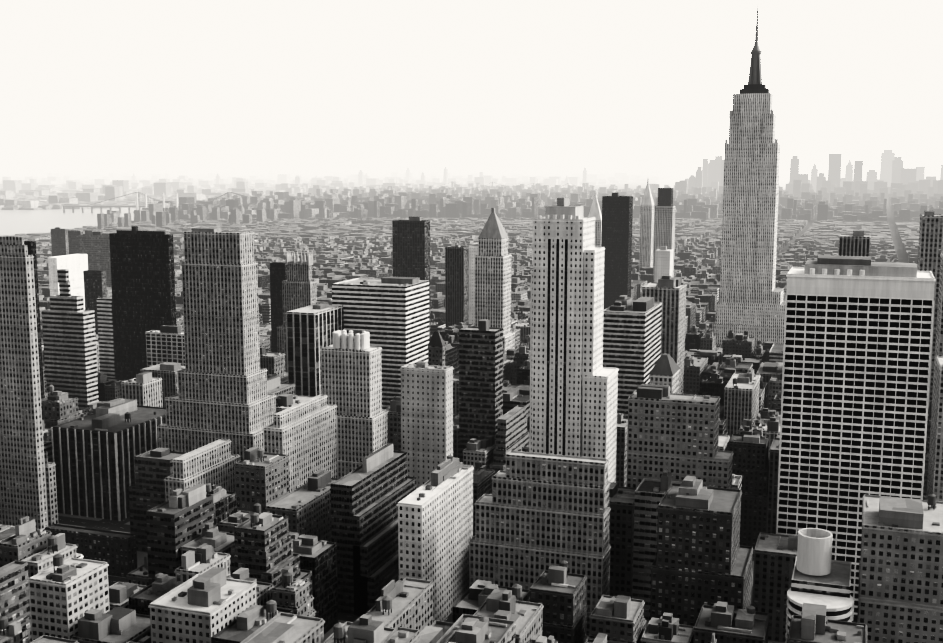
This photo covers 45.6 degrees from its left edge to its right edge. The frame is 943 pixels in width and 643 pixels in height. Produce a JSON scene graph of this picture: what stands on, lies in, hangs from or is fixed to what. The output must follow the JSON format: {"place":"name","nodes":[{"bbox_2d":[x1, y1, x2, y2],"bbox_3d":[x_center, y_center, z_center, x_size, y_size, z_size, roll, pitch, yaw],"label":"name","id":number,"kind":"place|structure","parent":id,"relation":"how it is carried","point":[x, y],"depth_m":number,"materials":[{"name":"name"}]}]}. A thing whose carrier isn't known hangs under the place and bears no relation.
{"place":"outdoors","nodes":[
{"label":"outdoors","id":0,"kind":"place"},
{"bbox_2d":[0,166,661,209],"bbox_3d":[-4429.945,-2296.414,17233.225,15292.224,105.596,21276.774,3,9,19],"label":"shore buildings","id":1,"kind":"structure","parent":0,"point":[50,188],"depth_m":10275.58,"materials":[{"name":"grey concrete"}]},
{"bbox_2d":[0,163,940,622],"bbox_3d":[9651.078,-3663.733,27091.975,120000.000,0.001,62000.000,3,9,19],"label":"ground","id":2,"kind":"structure","parent":0,"point":[668,171],"depth_m":34709.12,"materials":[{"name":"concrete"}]},
{"bbox_2d":[0,236,47,529],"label":"stone tower","id":3,"kind":"structure","parent":2,"relation":"on","point":[22,481],"depth_m":697.90,"materials":[{"name":"grey stone"}]},
{"bbox_2d":[24,241,43,398],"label":"skyscraper","id":4,"kind":"structure","parent":2,"relation":"on","point":[31,245],"depth_m":861.86,"materials":[{"name":"grey concrete"}]},
{"bbox_2d":[44,451,58,525],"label":"building","id":5,"kind":"structure","parent":2,"relation":"on","point":[51,491],"depth_m":733.77,"materials":[{"name":"grey concrete"}]},
{"bbox_2d":[50,227,68,256],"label":"river apartments","id":6,"kind":"structure","parent":2,"relation":"on","point":[59,242],"depth_m":2062.20,"materials":[{"name":"grey concrete"}]},
{"bbox_2d":[48,254,87,309],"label":"high-rise building","id":7,"kind":"structure","parent":2,"relation":"on","point":[76,265],"depth_m":1423.74,"materials":[{"name":"white concrete"}]},
{"bbox_2d":[42,269,98,409],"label":"banded tower","id":8,"kind":"structure","parent":2,"relation":"on","point":[69,341],"depth_m":928.40,"materials":[{"name":"grey concrete"}]},
{"bbox_2d":[68,230,82,254],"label":"river apartments","id":9,"kind":"structure","parent":2,"relation":"on","point":[73,238],"depth_m":1990.16,"materials":[{"name":"silver concrete"}]},
{"bbox_2d":[44,524,136,577],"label":"dark block","id":10,"kind":"structure","parent":2,"relation":"on","point":[116,551],"depth_m":648.60,"materials":[{"name":"black concrete"}]},
{"bbox_2d":[78,230,111,286],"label":"building","id":11,"kind":"structure","parent":2,"relation":"on","point":[94,245],"depth_m":1796.76,"materials":[{"name":"grey concrete"}]},
{"bbox_2d":[83,270,106,334],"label":"dark apartments","id":12,"kind":"structure","parent":2,"relation":"on","point":[95,286],"depth_m":1202.37,"materials":[{"name":"black concrete"}]},
{"bbox_2d":[96,298,115,377],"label":"light slab","id":13,"kind":"structure","parent":2,"relation":"on","point":[106,335],"depth_m":1058.80,"materials":[{"name":"grey concrete"}]},
{"bbox_2d":[51,398,165,520],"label":"office building","id":14,"kind":"structure","parent":2,"relation":"on","point":[93,454],"depth_m":753.32,"materials":[{"name":"black metal"}]},
{"bbox_2d":[126,554,148,585],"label":"building","id":15,"kind":"structure","parent":2,"relation":"on","point":[139,576],"depth_m":588.20,"materials":[{"name":"black brick"}]},
{"bbox_2d":[109,226,175,379],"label":"dark glass tower","id":16,"kind":"structure","parent":2,"relation":"on","point":[143,282],"depth_m":1039.26,"materials":[{"name":"black glass"}]},
{"bbox_2d":[63,192,247,212],"bbox_3d":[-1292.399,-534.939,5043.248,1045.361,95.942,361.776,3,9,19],"label":"suspension bridge","id":17,"kind":"structure","parent":2,"relation":"on","point":[140,205],"depth_m":5051.50,"materials":[{"name":"silver metal"}]},
{"bbox_2d":[145,325,184,366],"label":"office building","id":18,"kind":"structure","parent":2,"relation":"on","point":[164,343],"depth_m":978.46,"materials":[{"name":"grey concrete"}]},
{"bbox_2d":[164,439,239,500],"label":"office building","id":19,"kind":"structure","parent":2,"relation":"on","point":[213,463],"depth_m":653.71,"materials":[{"name":"grey concrete"}]},
{"bbox_2d":[157,228,275,460],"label":"skyscraper","id":20,"kind":"structure","parent":2,"relation":"on","point":[222,383],"depth_m":735.13,"materials":[{"name":"grey stone"}]},
{"bbox_2d":[270,262,286,352],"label":"high-rise building","id":21,"kind":"structure","parent":2,"relation":"on","point":[278,273],"depth_m":1151.37,"materials":[{"name":"black concrete"}]},
{"bbox_2d":[276,251,316,371],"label":"skyscraper","id":22,"kind":"structure","parent":2,"relation":"on","point":[299,287],"depth_m":1073.10,"materials":[{"name":"grey concrete"}]},
{"bbox_2d":[262,394,336,492],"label":"office building","id":23,"kind":"structure","parent":2,"relation":"on","point":[302,436],"depth_m":673.34,"materials":[{"name":"grey concrete"}]},
{"bbox_2d":[285,303,343,395],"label":"striped glass tower","id":24,"kind":"structure","parent":2,"relation":"on","point":[311,329],"depth_m":867.68,"materials":[{"name":"black metal"}]},
{"bbox_2d":[320,329,387,478],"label":"high-rise building","id":25,"kind":"structure","parent":2,"relation":"on","point":[351,371],"depth_m":767.18,"materials":[{"name":"grey concrete"}]},
{"bbox_2d":[331,443,415,615],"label":"office building","id":26,"kind":"structure","parent":2,"relation":"on","point":[372,490],"depth_m":594.35,"materials":[{"name":"black metal"}]},
{"bbox_2d":[332,276,428,407],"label":"office building","id":27,"kind":"structure","parent":2,"relation":"on","point":[390,314],"depth_m":898.78,"materials":[{"name":"white concrete"}]},
{"bbox_2d":[392,216,430,334],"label":"skyscraper","id":28,"kind":"structure","parent":2,"relation":"on","point":[411,246],"depth_m":1377.55,"materials":[{"name":"black metal"}]},
{"bbox_2d":[400,361,453,488],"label":"high-rise building","id":29,"kind":"structure","parent":2,"relation":"on","point":[426,417],"depth_m":718.07,"materials":[{"name":"grey concrete"}]},
{"bbox_2d":[397,455,473,621],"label":"office building","id":30,"kind":"structure","parent":2,"relation":"on","point":[435,523],"depth_m":578.88,"materials":[{"name":"white concrete"}]},
{"bbox_2d":[427,331,445,365],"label":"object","id":31,"kind":"structure","parent":2,"relation":"on","point":[436,349],"depth_m":861.13,"materials":[{"name":"grey concrete"}]},
{"bbox_2d":[445,245,468,326],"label":"high-rise building","id":32,"kind":"structure","parent":2,"relation":"on","point":[456,284],"depth_m":1256.83,"materials":[{"name":"black concrete"}]},
{"bbox_2d":[0,305,931,642],"bbox_3d":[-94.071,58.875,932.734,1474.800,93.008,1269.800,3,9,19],"label":"city buildings","id":33,"kind":"structure","parent":2,"relation":"on","point":[252,557],"depth_m":539.27,"materials":[{"name":"grey concrete"}]},
{"bbox_2d":[421,182,514,190],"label":"distant bridge","id":34,"kind":"structure","parent":2,"relation":"on","point":[471,188],"depth_m":7369.55,"materials":[{"name":"silver metal"}]},
{"bbox_2d":[2,183,942,249],"bbox_3d":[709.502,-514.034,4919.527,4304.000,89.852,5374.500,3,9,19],"label":"city buildings","id":35,"kind":"structure","parent":2,"relation":"on","point":[447,215],"depth_m":4469.45,"materials":[{"name":"grey concrete"}]},
{"bbox_2d":[469,246,477,324],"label":"white block","id":36,"kind":"structure","parent":2,"relation":"on","point":[473,251],"depth_m":1323.30,"materials":[{"name":"grey concrete"}]},
{"bbox_2d":[459,319,502,461],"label":"dark banded tower","id":37,"kind":"structure","parent":2,"relation":"on","point":[480,379],"depth_m":788.88,"materials":[{"name":"black metal"}]},
{"bbox_2d":[36,235,942,332],"bbox_3d":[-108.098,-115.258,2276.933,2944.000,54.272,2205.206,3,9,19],"label":"city blocks","id":38,"kind":"structure","parent":2,"relation":"on","point":[697,266],"depth_m":2290.02,"materials":[{"name":"grey concrete"}]},
{"bbox_2d":[58,495,924,642],"bbox_3d":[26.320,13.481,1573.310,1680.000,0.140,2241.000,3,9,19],"label":"pavements","id":39,"kind":"structure","parent":2,"relation":"on","point":[140,558],"depth_m":674.31,"materials":[{"name":"grey concrete"}]},
{"bbox_2d":[474,208,514,350],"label":"pyramid roof tower","id":40,"kind":"structure","parent":2,"relation":"on","point":[493,280],"depth_m":1051.82,"materials":[{"name":"grey stone"}]},
{"bbox_2d":[77,149,942,228],"bbox_3d":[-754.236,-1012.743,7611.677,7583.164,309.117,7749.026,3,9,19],"label":"skyline","id":41,"kind":"structure","parent":2,"relation":"on","point":[894,173],"depth_m":6548.48,"materials":[{"name":"grey concrete"}]},
{"bbox_2d":[468,450,610,632],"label":"office building","id":42,"kind":"structure","parent":2,"relation":"on","point":[537,515],"depth_m":544.93,"materials":[{"name":"grey concrete"}]},
{"bbox_2d":[529,197,618,482],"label":"skyscraper","id":43,"kind":"structure","parent":2,"relation":"on","point":[573,394],"depth_m":675.35,"materials":[{"name":"white stone"}]},
{"bbox_2d":[588,193,601,246],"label":"skyscraper","id":44,"kind":"structure","parent":2,"relation":"on","point":[595,211],"depth_m":1722.92,"materials":[{"name":"white stone"}]},
{"bbox_2d":[601,192,632,308],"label":"skyscraper","id":45,"kind":"structure","parent":2,"relation":"on","point":[617,221],"depth_m":1575.64,"materials":[{"name":"black metal"}]},
{"bbox_2d":[603,295,661,417],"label":"office slab","id":46,"kind":"structure","parent":2,"relation":"on","point":[631,341],"depth_m":834.35,"materials":[{"name":"grey concrete"}]},
{"bbox_2d":[639,178,653,270],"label":"spired skyscraper","id":47,"kind":"structure","parent":2,"relation":"on","point":[646,230],"depth_m":2080.72,"materials":[{"name":"grey concrete"}]},
{"bbox_2d":[641,275,686,393],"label":"building","id":48,"kind":"structure","parent":2,"relation":"on","point":[668,292],"depth_m":930.90,"materials":[{"name":"grey concrete"}]},
{"bbox_2d":[655,246,672,282],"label":"white slab","id":49,"kind":"structure","parent":2,"relation":"on","point":[664,261],"depth_m":1496.75,"materials":[{"name":"white concrete"}]},
{"bbox_2d":[653,188,675,281],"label":"skyscraper","id":50,"kind":"structure","parent":2,"relation":"on","point":[664,223],"depth_m":1888.41,"materials":[{"name":"grey concrete"}]},
{"bbox_2d":[649,353,679,392],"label":"hip roof block","id":51,"kind":"structure","parent":2,"relation":"on","point":[665,370],"depth_m":705.64,"materials":[{"name":"grey concrete"}]},
{"bbox_2d":[626,383,733,488],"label":"grey block","id":52,"kind":"structure","parent":2,"relation":"on","point":[676,435],"depth_m":604.76,"materials":[{"name":"grey concrete"}]},
{"bbox_2d":[650,476,753,625],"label":"building","id":53,"kind":"structure","parent":2,"relation":"on","point":[703,556],"depth_m":507.06,"materials":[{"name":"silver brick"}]},
{"bbox_2d":[712,0,784,349],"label":"skyscraper","id":54,"kind":"structure","parent":2,"relation":"on","point":[751,302],"depth_m":1219.01,"materials":[{"name":"grey stone"}]},
{"bbox_2d":[785,528,853,642],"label":"building","id":55,"kind":"structure","parent":2,"relation":"on","point":[820,576],"depth_m":464.63,"materials":[{"name":"white concrete"}]},
{"bbox_2d":[838,230,870,255],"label":"building","id":56,"kind":"structure","parent":2,"relation":"on","point":[856,243],"depth_m":958.59,"materials":[{"name":"grey concrete"}]},
{"bbox_2d":[776,255,935,620],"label":"skyscraper","id":57,"kind":"structure","parent":2,"relation":"on","point":[857,345],"depth_m":570.42,"materials":[{"name":"white concrete"}]},
{"bbox_2d":[857,494,942,642],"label":"corner block","id":58,"kind":"structure","parent":2,"relation":"on","point":[900,594],"depth_m":457.51,"materials":[{"name":"grey concrete"}]},
{"bbox_2d":[917,211,942,408],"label":"skyscraper","id":59,"kind":"structure","parent":2,"relation":"on","point":[930,239],"depth_m":827.35,"materials":[{"name":"grey concrete"}]},
{"bbox_2d":[926,253,942,498],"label":"skyscraper","id":60,"kind":"structure","parent":2,"relation":"on","point":[939,340],"depth_m":719.90,"materials":[{"name":"silver metal"}]},
{"bbox_2d":[928,356,942,501],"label":"block","id":61,"kind":"structure","parent":2,"relation":"on","point":[936,477],"depth_m":656.54,"materials":[{"name":"grey concrete"}]},
{"bbox_2d":[0,167,940,235],"bbox_3d":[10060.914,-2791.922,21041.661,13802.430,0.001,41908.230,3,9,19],"label":"water","id":62,"kind":"structure","parent":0,"point":[14,222],"depth_m":4923.63,"materials":[{"name":"grey liquid"}]},
{"bbox_2d":[0,0,942,164],"label":"sky","id":63,"kind":"structure","parent":0,"point":[82,81],"materials":[{"name":"white"}]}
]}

